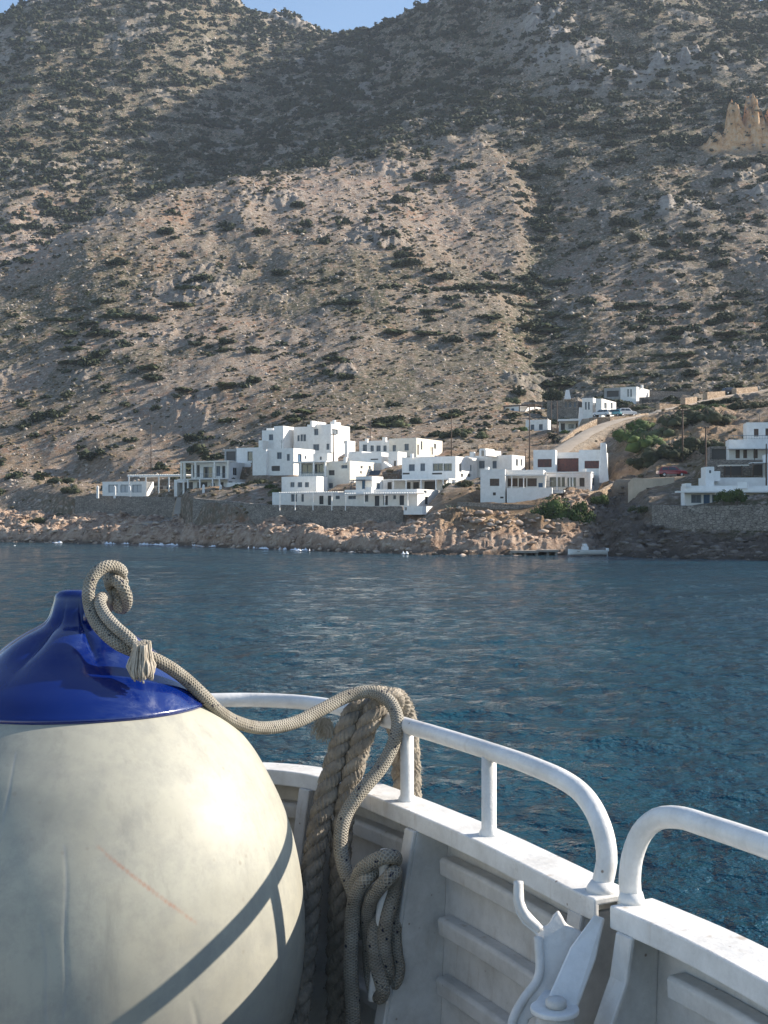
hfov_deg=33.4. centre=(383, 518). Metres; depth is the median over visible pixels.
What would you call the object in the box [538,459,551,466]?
window
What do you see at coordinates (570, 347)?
hillside shrub
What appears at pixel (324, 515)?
sea wall
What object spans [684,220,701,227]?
hillside shrub
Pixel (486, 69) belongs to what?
hillside shrub
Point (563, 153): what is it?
hillside shrub
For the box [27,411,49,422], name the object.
hillside shrub
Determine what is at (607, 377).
hillside shrub
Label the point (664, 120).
hillside shrub
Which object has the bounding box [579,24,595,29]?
hillside shrub
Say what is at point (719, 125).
hillside shrub
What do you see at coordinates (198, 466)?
doorway
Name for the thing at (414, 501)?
sea front house
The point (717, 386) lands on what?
hillside shrub
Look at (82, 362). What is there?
hillside shrub
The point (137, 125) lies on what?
hillside shrub
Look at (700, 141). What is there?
hillside shrub
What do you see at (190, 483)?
doorway
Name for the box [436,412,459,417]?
hillside shrub
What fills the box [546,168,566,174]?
hillside shrub
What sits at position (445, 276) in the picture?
hillside shrub
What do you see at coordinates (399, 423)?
bush
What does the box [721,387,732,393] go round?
parked car
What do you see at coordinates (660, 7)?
hillside shrub
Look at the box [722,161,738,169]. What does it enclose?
hillside shrub
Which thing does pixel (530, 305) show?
hillside shrub
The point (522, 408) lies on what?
white house
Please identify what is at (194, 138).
hillside shrub
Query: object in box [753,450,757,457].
window
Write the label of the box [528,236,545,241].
hillside shrub
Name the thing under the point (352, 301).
hillside shrub
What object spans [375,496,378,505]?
door
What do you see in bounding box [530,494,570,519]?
spreading bush
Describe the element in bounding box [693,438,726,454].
bush
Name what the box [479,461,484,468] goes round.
window
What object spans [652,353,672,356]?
hillside shrub
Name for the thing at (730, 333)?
hillside shrub
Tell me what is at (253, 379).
hillside shrub
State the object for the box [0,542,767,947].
sea
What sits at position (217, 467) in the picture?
window
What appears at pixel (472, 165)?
hillside shrub
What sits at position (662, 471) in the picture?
parked car
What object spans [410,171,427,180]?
hillside shrub
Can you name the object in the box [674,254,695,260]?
hillside shrub
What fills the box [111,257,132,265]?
hillside shrub
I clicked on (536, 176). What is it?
hillside shrub
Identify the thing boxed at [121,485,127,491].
window
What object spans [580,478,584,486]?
doorway
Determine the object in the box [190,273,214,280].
hillside shrub
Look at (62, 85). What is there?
hillside shrub
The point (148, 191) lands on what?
hillside shrub
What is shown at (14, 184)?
hillside shrub
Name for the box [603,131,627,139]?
hillside shrub
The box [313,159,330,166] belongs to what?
hillside shrub
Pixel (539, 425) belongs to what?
cottage
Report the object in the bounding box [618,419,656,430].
bush
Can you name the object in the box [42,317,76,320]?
hillside shrub
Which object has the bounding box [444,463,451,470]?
glass door
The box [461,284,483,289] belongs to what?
hillside shrub
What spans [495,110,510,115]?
hillside shrub
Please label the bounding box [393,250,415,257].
hillside shrub
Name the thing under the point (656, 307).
hillside shrub
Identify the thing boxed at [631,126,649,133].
hillside shrub
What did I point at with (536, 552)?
jetty
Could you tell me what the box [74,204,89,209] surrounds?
hillside shrub
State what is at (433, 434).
hillside shrub
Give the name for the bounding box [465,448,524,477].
chapel house
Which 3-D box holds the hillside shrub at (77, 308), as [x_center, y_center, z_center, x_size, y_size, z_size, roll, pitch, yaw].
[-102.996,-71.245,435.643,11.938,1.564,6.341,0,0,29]
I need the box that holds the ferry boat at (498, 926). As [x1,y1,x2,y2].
[211,693,767,1023]
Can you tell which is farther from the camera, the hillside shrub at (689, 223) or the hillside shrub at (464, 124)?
the hillside shrub at (464, 124)
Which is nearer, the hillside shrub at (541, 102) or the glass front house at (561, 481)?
the glass front house at (561, 481)
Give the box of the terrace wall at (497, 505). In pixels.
[457,502,535,508]
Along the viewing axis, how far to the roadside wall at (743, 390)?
293.23 m
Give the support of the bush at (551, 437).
on the hillside at (212, 372)
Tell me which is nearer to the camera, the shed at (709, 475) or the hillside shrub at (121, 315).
the shed at (709, 475)
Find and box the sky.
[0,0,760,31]
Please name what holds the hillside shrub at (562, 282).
on the hillside at (212, 372)
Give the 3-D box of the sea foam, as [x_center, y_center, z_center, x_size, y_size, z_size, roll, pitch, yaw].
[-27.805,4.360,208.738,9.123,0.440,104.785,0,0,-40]
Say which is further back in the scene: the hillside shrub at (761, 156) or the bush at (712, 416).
the hillside shrub at (761, 156)
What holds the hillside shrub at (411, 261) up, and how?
on the hillside at (212, 372)
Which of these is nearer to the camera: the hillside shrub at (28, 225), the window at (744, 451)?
the window at (744, 451)
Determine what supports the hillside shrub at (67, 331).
on the hillside at (212, 372)
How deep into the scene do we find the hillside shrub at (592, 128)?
618.44 m
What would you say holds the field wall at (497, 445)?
on the hillside at (212, 372)
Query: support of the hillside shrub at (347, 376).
on the hillside at (212, 372)
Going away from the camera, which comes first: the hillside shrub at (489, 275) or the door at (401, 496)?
the door at (401, 496)
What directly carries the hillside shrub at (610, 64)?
on the hillside at (212, 372)
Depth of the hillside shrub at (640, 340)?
367.72 m
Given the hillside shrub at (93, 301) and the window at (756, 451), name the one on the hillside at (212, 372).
the hillside shrub at (93, 301)
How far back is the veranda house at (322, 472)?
220.85 m
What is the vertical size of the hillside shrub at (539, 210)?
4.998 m
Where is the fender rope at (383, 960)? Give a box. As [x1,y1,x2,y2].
[82,560,404,1023]
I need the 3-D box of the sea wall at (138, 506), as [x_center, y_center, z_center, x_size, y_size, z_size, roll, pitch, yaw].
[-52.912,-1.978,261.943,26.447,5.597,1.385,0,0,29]
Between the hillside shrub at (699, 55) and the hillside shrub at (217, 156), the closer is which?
the hillside shrub at (699, 55)
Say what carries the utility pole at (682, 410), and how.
on the hillside at (212, 372)
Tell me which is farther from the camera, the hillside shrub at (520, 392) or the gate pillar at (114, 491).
the hillside shrub at (520, 392)
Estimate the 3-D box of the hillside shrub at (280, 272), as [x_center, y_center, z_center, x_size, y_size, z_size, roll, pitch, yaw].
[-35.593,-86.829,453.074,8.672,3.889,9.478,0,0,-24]
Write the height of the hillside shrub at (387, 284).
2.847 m
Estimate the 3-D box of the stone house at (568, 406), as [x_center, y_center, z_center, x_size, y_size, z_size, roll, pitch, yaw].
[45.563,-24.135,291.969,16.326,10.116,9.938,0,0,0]
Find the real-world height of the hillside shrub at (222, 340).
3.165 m
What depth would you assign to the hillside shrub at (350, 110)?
786.03 m
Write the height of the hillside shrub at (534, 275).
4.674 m
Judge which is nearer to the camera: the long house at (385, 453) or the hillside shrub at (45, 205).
the long house at (385, 453)
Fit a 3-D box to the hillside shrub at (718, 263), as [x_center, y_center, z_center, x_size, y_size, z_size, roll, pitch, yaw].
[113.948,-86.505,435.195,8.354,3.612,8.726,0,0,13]
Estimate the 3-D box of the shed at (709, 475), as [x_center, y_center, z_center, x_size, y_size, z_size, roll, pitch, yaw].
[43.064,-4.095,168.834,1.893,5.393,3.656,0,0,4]
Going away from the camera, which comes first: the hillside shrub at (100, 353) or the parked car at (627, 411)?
the parked car at (627, 411)
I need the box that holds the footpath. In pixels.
[135,497,181,525]
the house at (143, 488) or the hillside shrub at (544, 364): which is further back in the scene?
the hillside shrub at (544, 364)
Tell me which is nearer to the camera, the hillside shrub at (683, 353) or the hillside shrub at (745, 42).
the hillside shrub at (683, 353)
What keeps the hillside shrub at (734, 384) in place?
on the hillside at (212, 372)
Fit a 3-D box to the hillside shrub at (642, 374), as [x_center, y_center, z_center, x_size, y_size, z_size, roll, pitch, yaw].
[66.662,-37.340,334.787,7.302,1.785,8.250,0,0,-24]
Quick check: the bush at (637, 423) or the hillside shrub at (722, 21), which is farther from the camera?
the hillside shrub at (722, 21)
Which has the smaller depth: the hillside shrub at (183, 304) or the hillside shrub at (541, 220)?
the hillside shrub at (183, 304)
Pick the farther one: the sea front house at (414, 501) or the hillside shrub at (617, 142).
the hillside shrub at (617, 142)
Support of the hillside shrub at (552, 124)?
on the hillside at (212, 372)
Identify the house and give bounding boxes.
[102,474,190,496]
[177,460,245,492]
[224,447,258,466]
[253,440,314,474]
[259,417,354,457]
[272,487,438,514]
[282,451,382,491]
[348,437,441,469]
[382,447,476,491]
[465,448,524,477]
[480,467,553,502]
[503,404,545,411]
[533,443,608,490]
[544,469,594,497]
[547,390,615,418]
[604,380,648,403]
[675,478,767,505]
[707,411,767,477]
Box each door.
[203,467,211,477]
[248,451,252,460]
[302,464,311,473]
[315,464,322,473]
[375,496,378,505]
[400,495,403,504]
[433,463,442,470]
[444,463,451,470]
[550,477,560,486]
[562,477,564,486]
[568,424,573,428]
[568,477,575,487]
[704,495,709,502]
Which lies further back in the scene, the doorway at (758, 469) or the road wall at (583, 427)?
the road wall at (583, 427)
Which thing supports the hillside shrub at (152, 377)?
on the hillside at (212, 372)
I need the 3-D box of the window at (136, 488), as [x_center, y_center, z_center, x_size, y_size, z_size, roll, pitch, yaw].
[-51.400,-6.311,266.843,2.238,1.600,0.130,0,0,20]
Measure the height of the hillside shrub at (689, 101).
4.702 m
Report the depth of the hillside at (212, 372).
437.69 m
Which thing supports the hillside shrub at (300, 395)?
on the hillside at (212, 372)
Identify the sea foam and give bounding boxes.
[52,541,408,553]
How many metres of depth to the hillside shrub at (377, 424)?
285.19 m
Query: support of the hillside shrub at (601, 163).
on the hillside at (212, 372)
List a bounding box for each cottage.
[526,419,550,430]
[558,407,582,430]
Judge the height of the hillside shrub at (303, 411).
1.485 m
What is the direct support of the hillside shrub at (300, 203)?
on the hillside at (212, 372)
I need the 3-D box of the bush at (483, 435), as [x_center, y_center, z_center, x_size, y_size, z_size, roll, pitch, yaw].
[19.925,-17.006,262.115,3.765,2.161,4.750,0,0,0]
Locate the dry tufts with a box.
[0,0,767,513]
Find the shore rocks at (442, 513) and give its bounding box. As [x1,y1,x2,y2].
[0,489,589,555]
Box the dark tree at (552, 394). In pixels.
[540,386,564,401]
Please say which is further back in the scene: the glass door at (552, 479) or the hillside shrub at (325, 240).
the hillside shrub at (325, 240)
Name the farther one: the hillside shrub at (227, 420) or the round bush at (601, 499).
the hillside shrub at (227, 420)
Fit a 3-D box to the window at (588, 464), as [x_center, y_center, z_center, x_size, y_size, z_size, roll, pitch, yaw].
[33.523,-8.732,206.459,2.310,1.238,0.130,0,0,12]
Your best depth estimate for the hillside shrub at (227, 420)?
319.26 m
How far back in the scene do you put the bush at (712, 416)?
219.90 m
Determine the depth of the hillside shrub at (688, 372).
326.20 m
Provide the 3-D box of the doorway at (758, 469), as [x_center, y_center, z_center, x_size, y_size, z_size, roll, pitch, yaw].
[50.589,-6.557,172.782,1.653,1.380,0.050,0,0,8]
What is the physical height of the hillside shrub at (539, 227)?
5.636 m
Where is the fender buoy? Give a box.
[0,589,304,1023]
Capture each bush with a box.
[43,476,76,483]
[60,485,81,493]
[240,480,253,486]
[253,478,267,483]
[264,483,276,487]
[268,489,281,492]
[391,418,412,427]
[408,417,423,423]
[437,427,470,438]
[442,482,455,488]
[455,479,473,486]
[460,427,474,433]
[474,430,489,438]
[502,396,520,403]
[511,426,528,430]
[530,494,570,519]
[542,434,561,442]
[566,501,596,524]
[590,493,608,504]
[610,426,647,442]
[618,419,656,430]
[621,455,660,469]
[622,433,669,452]
[627,506,635,511]
[636,506,648,512]
[637,425,675,438]
[637,442,672,461]
[656,413,692,428]
[656,445,692,460]
[668,433,709,451]
[669,404,713,422]
[687,405,704,410]
[690,409,736,425]
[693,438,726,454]
[702,403,726,408]
[725,400,750,409]
[747,400,767,408]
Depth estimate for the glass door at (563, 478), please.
197.18 m
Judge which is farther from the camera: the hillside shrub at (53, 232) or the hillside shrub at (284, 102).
the hillside shrub at (284, 102)
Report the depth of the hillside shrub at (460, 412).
295.98 m
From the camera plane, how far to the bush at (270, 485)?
225.33 m
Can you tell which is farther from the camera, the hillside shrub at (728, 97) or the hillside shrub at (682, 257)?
the hillside shrub at (728, 97)
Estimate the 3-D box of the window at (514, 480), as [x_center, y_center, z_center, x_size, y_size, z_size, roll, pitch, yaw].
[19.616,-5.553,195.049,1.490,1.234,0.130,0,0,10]
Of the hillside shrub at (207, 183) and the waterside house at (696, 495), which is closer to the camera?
the waterside house at (696, 495)
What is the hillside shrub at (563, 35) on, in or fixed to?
on the hillside at (212, 372)
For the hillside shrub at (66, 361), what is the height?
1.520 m
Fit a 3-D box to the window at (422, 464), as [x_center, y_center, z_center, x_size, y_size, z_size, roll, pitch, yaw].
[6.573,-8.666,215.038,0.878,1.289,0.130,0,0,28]
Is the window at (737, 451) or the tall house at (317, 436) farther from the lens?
the tall house at (317, 436)
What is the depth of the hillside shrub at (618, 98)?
660.16 m
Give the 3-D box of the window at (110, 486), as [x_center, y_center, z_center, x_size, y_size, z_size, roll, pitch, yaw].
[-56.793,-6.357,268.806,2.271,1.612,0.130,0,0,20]
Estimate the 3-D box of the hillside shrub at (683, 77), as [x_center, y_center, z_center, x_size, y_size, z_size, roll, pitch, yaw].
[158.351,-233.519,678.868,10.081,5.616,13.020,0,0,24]
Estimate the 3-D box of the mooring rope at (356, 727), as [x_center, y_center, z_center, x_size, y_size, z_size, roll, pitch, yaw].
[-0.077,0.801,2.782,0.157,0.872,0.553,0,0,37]
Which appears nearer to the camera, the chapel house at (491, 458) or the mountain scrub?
the chapel house at (491, 458)
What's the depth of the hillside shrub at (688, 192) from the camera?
517.18 m
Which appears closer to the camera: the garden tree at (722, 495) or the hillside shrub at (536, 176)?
the garden tree at (722, 495)
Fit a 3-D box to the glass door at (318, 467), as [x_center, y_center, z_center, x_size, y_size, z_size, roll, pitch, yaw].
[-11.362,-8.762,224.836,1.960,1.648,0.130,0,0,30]
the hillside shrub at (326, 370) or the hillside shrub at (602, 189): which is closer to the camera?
the hillside shrub at (326, 370)
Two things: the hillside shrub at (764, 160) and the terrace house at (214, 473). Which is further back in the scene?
the hillside shrub at (764, 160)
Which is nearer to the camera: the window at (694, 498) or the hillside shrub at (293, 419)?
the window at (694, 498)
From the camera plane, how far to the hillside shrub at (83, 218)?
665.96 m
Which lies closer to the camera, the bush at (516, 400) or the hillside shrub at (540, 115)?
the bush at (516, 400)
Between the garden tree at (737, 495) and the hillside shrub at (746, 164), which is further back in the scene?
the hillside shrub at (746, 164)
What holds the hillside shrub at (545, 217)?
on the hillside at (212, 372)
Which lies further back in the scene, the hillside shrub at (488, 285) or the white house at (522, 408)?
the hillside shrub at (488, 285)
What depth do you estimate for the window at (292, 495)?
211.91 m
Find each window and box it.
[109,485,117,491]
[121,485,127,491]
[133,485,141,491]
[216,466,219,475]
[277,452,281,458]
[291,494,296,501]
[313,444,318,450]
[409,464,414,470]
[421,463,424,470]
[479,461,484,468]
[490,479,498,485]
[508,478,517,485]
[519,478,525,486]
[527,478,536,485]
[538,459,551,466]
[557,458,578,471]
[585,461,598,468]
[691,495,700,502]
[736,450,739,457]
[743,450,746,457]
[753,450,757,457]
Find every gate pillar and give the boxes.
[96,486,98,497]
[113,486,115,497]
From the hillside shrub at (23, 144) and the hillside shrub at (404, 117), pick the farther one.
the hillside shrub at (23, 144)
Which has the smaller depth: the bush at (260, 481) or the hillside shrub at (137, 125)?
the bush at (260, 481)
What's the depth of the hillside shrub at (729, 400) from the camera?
264.76 m
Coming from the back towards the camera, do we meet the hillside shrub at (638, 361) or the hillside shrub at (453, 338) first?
the hillside shrub at (453, 338)
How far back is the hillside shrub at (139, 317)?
412.90 m
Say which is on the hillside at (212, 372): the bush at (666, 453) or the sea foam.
the bush at (666, 453)
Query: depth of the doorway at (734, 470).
173.21 m
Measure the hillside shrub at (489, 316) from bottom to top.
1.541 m
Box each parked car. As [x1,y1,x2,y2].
[591,409,611,416]
[606,409,621,416]
[619,408,636,415]
[656,467,686,476]
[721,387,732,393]
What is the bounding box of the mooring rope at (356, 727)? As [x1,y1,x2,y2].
[290,682,424,1023]
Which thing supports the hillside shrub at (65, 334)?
on the hillside at (212, 372)
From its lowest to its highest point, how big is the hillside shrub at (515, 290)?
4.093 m
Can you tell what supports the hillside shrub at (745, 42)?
on the hillside at (212, 372)
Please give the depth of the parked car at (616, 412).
263.01 m
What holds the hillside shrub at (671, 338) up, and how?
on the hillside at (212, 372)
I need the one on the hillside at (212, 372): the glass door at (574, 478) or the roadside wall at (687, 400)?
the roadside wall at (687, 400)
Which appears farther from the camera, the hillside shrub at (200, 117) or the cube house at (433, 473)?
the hillside shrub at (200, 117)
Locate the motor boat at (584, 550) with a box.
[568,544,608,555]
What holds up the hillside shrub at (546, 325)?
on the hillside at (212, 372)
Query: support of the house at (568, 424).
on the hillside at (212, 372)
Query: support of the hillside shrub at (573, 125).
on the hillside at (212, 372)
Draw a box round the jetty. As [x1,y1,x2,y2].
[510,549,558,555]
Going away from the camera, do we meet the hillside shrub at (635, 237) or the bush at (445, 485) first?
the bush at (445, 485)
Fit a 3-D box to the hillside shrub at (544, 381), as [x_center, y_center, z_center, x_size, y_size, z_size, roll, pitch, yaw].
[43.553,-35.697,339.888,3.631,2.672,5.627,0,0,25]
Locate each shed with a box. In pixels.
[639,396,680,403]
[701,467,719,485]
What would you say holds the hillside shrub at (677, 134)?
on the hillside at (212, 372)
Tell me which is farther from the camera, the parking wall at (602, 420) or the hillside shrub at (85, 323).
the hillside shrub at (85, 323)
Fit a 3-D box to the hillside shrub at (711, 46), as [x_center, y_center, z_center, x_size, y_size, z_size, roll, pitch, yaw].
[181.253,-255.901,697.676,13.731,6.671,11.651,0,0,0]
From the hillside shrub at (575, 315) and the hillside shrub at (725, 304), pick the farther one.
the hillside shrub at (575, 315)
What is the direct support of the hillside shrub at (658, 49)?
on the hillside at (212, 372)
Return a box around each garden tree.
[713,489,732,505]
[726,488,747,505]
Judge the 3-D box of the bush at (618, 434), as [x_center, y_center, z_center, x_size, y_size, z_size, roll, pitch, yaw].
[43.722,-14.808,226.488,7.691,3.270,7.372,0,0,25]
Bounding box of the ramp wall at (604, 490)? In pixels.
[586,483,612,496]
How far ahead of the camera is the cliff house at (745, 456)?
176.73 m
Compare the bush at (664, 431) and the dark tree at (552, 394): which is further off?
the dark tree at (552, 394)
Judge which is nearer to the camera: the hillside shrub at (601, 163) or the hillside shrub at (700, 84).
the hillside shrub at (601, 163)
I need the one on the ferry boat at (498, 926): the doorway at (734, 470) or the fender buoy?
the fender buoy
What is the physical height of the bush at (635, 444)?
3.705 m
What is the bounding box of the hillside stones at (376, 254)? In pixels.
[0,0,767,518]
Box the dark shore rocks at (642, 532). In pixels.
[588,465,767,559]
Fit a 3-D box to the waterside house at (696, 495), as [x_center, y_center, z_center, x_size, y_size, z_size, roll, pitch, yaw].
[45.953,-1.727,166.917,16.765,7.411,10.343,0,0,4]
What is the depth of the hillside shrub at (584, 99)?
657.75 m
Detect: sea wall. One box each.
[75,496,176,518]
[193,498,406,527]
[652,505,767,530]
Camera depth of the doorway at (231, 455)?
261.74 m
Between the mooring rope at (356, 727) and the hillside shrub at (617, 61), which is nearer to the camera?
the mooring rope at (356, 727)
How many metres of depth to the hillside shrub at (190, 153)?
764.41 m
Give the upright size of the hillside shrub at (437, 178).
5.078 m
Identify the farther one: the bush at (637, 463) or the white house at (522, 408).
the white house at (522, 408)
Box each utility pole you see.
[331,433,335,460]
[451,416,451,455]
[529,404,529,469]
[557,401,557,433]
[677,409,689,461]
[703,426,708,466]
[765,444,766,485]
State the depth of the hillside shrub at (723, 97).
637.31 m
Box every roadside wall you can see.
[656,403,681,409]
[680,397,696,404]
[703,391,724,399]
[732,386,757,393]
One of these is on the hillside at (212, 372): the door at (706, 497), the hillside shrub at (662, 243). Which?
the hillside shrub at (662, 243)
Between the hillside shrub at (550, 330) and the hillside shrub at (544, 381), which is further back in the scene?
the hillside shrub at (550, 330)
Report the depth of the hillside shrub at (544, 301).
435.46 m
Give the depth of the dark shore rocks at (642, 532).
157.40 m
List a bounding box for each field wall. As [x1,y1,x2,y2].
[476,441,526,448]
[650,391,697,396]
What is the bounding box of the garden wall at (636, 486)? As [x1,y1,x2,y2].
[628,477,674,502]
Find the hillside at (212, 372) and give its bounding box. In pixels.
[0,0,767,560]
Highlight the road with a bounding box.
[554,389,767,452]
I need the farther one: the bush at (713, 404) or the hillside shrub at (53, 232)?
the hillside shrub at (53, 232)
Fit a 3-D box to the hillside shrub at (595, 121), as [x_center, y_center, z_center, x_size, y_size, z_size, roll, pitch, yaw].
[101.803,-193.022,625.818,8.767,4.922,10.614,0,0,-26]
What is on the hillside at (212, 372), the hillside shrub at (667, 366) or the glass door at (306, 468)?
the hillside shrub at (667, 366)
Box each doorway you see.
[185,482,192,491]
[193,465,199,476]
[198,482,206,487]
[222,466,224,477]
[227,451,235,459]
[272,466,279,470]
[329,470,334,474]
[414,482,418,488]
[425,481,434,489]
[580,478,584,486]
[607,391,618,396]
[712,449,725,458]
[725,467,740,474]
[754,465,762,474]
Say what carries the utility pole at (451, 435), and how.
on the hillside at (212, 372)
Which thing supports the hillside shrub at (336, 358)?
on the hillside at (212, 372)
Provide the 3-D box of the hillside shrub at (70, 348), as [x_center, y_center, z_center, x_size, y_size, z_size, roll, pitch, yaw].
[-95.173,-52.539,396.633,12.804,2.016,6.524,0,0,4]
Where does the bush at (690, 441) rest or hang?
on the hillside at (212, 372)
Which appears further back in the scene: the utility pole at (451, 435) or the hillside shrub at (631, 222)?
the hillside shrub at (631, 222)
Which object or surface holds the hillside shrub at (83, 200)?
on the hillside at (212, 372)
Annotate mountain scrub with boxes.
[0,0,767,523]
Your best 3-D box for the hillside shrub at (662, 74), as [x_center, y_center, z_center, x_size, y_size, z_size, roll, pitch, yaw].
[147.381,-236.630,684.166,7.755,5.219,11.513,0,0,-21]
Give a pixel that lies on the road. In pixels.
(569, 445)
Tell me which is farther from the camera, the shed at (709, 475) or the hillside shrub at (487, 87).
the hillside shrub at (487, 87)
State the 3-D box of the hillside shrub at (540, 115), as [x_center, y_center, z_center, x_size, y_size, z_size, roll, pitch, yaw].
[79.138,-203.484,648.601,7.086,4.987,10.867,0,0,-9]
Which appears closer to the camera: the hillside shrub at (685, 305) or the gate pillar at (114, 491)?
the gate pillar at (114, 491)
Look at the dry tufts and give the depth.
490.27 m
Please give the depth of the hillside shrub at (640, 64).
692.26 m
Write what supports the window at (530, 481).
in the bay house at (503, 486)
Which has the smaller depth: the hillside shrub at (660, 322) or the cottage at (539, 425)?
the cottage at (539, 425)
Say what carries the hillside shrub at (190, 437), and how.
on the hillside at (212, 372)
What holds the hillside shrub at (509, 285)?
on the hillside at (212, 372)
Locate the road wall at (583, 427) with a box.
[559,419,596,443]
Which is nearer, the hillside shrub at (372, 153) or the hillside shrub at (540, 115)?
the hillside shrub at (372, 153)
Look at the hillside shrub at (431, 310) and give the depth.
403.93 m
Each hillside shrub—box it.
[7,181,26,187]
[17,140,34,148]
[17,222,38,228]
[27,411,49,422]
[36,229,59,235]
[37,201,52,208]
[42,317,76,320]
[42,408,65,418]
[46,208,64,215]
[53,82,75,89]
[54,329,79,334]
[57,359,76,363]
[58,346,88,350]
[63,332,78,336]
[64,142,83,150]
[70,214,91,221]
[70,307,89,310]
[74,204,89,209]
[77,197,96,204]
[77,356,102,367]
[78,321,99,325]
[82,85,102,91]
[82,331,100,336]
[88,299,117,302]
[89,349,111,357]
[98,312,135,317]
[107,152,124,159]
[110,92,120,100]
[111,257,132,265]
[131,122,154,131]
[133,313,161,321]
[134,139,146,148]
[136,363,159,369]
[140,373,163,380]
[141,188,157,197]
[142,173,164,178]
[153,140,168,146]
[155,227,176,234]
[166,301,195,306]
[172,387,192,390]
[174,285,205,289]
[182,433,204,442]
[183,150,201,157]
[189,136,206,142]
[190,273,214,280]
[192,113,204,121]
[196,181,214,186]
[206,152,225,159]
[214,381,237,387]
[215,348,235,351]
[217,418,239,422]
[218,337,235,343]
[243,346,261,353]
[246,375,261,383]
[252,227,272,234]
[257,144,274,151]
[271,269,291,275]
[278,98,297,105]
[283,417,302,422]
[286,393,311,397]
[287,100,301,108]
[289,200,305,207]
[290,408,318,413]
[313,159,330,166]
[313,236,332,243]
[316,299,360,306]
[319,368,333,374]
[321,356,347,360]
[337,373,358,378]
[338,135,356,142]
[341,107,356,112]
[348,425,366,429]
[364,149,381,157]
[369,139,381,144]
[371,414,405,423]
[371,422,392,426]
[377,283,392,288]
[382,328,407,333]
[390,193,409,203]
[390,283,402,287]
[391,260,405,267]
[393,114,415,120]
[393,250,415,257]
[399,258,424,265]
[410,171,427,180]
[412,330,447,334]
[418,309,445,312]
[421,122,439,129]
[427,430,443,436]
[428,174,450,182]
[430,272,454,280]
[433,129,456,136]
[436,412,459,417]
[438,286,463,290]
[441,336,463,342]
[447,409,466,415]
[458,120,475,128]
[459,162,477,168]
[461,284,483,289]
[473,283,502,288]
[473,331,500,335]
[475,89,492,95]
[477,65,493,73]
[477,314,502,318]
[479,271,499,279]
[481,83,499,90]
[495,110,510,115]
[499,107,522,116]
[500,283,521,288]
[504,286,527,295]
[505,412,521,415]
[509,389,526,395]
[515,275,535,280]
[515,321,535,328]
[517,303,543,307]
[518,137,540,144]
[521,96,542,105]
[523,172,542,179]
[523,271,545,281]
[524,217,544,224]
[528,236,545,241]
[530,206,551,213]
[530,222,553,232]
[530,362,560,365]
[533,111,546,119]
[535,327,569,333]
[536,99,547,106]
[536,299,551,303]
[536,323,559,328]
[537,203,555,210]
[538,213,549,219]
[540,379,553,386]
[541,380,576,386]
[545,108,561,114]
[545,119,559,128]
[545,279,574,284]
[545,280,568,285]
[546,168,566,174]
[552,148,577,157]
[559,32,575,41]
[559,313,582,318]
[564,121,587,130]
[564,345,590,350]
[567,346,586,355]
[572,30,585,39]
[575,88,593,95]
[576,241,598,248]
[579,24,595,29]
[581,98,594,102]
[585,119,601,124]
[586,125,601,130]
[586,208,598,216]
[591,161,608,166]
[593,375,629,378]
[595,186,612,192]
[601,62,616,67]
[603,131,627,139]
[604,398,633,406]
[608,58,626,63]
[608,95,629,101]
[608,217,627,225]
[609,139,624,146]
[613,78,628,86]
[615,153,638,161]
[617,70,632,76]
[617,218,641,226]
[617,302,630,309]
[618,381,634,383]
[621,372,652,375]
[624,360,643,362]
[627,61,646,67]
[628,232,644,241]
[630,302,647,305]
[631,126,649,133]
[631,405,652,410]
[633,336,647,343]
[635,117,654,124]
[646,79,666,88]
[646,128,660,133]
[646,319,674,324]
[647,3,665,12]
[649,240,670,246]
[650,48,669,52]
[652,116,673,125]
[652,123,670,129]
[652,305,671,309]
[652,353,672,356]
[654,134,670,141]
[654,192,664,199]
[654,364,692,368]
[655,70,669,77]
[655,249,677,259]
[659,395,679,401]
[661,335,697,340]
[663,352,696,356]
[665,326,693,335]
[671,132,686,138]
[671,301,693,310]
[671,359,691,367]
[673,137,693,141]
[674,135,689,139]
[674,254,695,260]
[674,404,706,408]
[676,73,692,81]
[677,188,701,195]
[680,97,697,105]
[680,368,699,376]
[682,233,701,240]
[684,106,705,113]
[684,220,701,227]
[686,5,701,13]
[689,137,708,145]
[691,51,712,59]
[694,64,711,74]
[694,82,714,88]
[696,83,714,91]
[697,399,720,404]
[704,202,721,209]
[704,318,720,325]
[705,41,728,54]
[707,258,731,267]
[707,302,729,307]
[708,177,734,184]
[712,19,733,25]
[712,330,747,335]
[713,121,724,129]
[713,311,736,321]
[713,384,747,388]
[716,397,742,403]
[718,338,750,341]
[719,93,737,100]
[719,95,735,100]
[719,381,743,389]
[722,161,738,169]
[723,98,743,105]
[731,39,751,45]
[732,290,752,297]
[737,160,751,168]
[743,156,767,164]
[744,183,756,189]
[745,86,766,93]
[756,153,767,157]
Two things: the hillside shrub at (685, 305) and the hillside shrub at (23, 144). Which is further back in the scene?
the hillside shrub at (23, 144)
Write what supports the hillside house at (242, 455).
on the hillside at (212, 372)
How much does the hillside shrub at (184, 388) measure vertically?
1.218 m
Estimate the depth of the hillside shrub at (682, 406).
261.53 m
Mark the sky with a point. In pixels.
(334, 15)
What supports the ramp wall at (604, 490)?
on the hillside at (212, 372)
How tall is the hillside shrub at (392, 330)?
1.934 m
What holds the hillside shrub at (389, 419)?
on the hillside at (212, 372)
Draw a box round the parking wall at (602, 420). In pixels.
[589,413,648,424]
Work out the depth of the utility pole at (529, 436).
212.90 m
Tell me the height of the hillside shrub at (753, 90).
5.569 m

